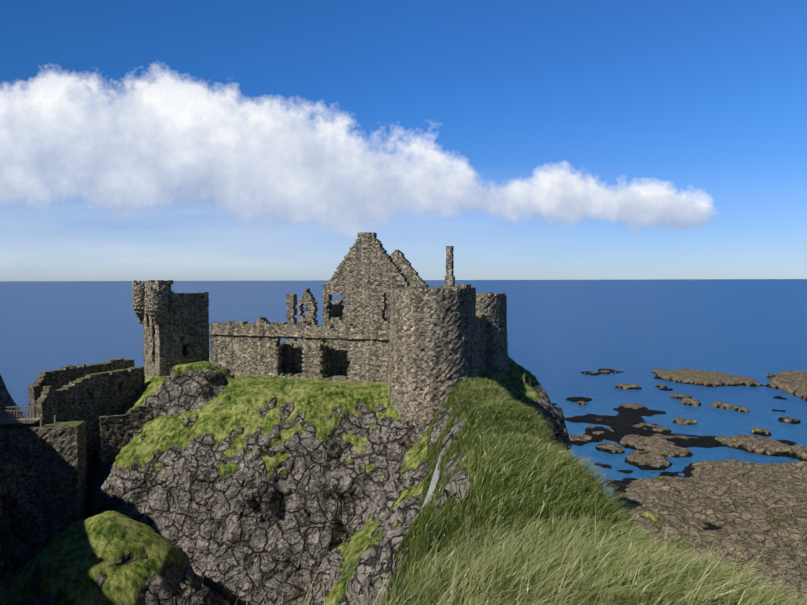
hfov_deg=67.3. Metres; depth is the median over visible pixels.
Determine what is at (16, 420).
bridge timber walkway
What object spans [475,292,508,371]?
castle tower
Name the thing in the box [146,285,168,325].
castle turret
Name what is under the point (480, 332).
castle curtain wall
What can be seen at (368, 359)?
castle curtain wall
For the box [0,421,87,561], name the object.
stone bridge arch
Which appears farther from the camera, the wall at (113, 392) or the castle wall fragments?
the castle wall fragments
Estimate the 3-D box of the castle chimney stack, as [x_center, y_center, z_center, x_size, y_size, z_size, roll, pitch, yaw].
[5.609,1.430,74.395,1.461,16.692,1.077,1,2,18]
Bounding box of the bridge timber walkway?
[0,405,39,423]
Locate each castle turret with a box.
[132,280,144,323]
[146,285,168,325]
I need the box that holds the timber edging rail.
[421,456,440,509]
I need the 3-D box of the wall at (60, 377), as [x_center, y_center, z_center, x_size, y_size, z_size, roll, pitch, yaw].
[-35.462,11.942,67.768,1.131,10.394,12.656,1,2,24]
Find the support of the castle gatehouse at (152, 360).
on the terrain ground at (211, 484)
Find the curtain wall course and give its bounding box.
[211,332,389,339]
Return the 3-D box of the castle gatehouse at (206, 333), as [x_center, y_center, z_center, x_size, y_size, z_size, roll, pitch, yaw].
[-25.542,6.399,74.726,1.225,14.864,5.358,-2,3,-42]
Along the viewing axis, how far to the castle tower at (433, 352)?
57.62 m
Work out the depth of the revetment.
60.46 m
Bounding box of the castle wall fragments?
[282,288,317,343]
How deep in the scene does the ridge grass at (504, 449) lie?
15.88 m
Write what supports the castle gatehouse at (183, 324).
on the terrain ground at (211, 484)
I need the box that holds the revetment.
[99,402,154,473]
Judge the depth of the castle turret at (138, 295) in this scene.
72.09 m
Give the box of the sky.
[0,0,806,280]
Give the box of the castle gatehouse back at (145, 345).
[143,301,185,376]
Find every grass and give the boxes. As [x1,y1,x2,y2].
[179,526,805,604]
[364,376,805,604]
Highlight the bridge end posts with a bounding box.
[40,415,55,427]
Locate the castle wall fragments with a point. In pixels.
(307, 299)
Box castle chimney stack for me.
[444,246,454,286]
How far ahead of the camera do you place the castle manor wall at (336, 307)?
74.32 m
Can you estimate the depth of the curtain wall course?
66.47 m
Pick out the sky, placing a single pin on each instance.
(143, 140)
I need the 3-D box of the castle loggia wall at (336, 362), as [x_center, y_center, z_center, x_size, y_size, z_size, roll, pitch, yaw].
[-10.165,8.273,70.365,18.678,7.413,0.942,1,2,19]
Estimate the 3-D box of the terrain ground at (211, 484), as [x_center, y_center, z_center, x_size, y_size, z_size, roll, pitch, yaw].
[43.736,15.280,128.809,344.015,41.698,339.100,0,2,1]
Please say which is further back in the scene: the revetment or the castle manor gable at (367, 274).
the castle manor gable at (367, 274)
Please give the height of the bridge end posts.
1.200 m
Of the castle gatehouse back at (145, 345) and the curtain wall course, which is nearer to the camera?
the curtain wall course
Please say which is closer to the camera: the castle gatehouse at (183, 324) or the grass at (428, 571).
the grass at (428, 571)
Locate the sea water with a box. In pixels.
[0,279,806,497]
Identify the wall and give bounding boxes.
[28,358,133,417]
[35,366,144,470]
[210,317,389,382]
[280,343,349,375]
[328,299,343,316]
[476,312,485,375]
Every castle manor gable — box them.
[322,232,409,347]
[385,249,426,320]
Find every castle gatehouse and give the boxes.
[143,280,169,376]
[155,280,209,376]
[200,297,208,360]
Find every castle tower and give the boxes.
[388,284,477,427]
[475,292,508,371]
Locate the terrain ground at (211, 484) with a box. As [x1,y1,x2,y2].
[0,356,806,604]
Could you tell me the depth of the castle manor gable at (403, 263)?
80.52 m

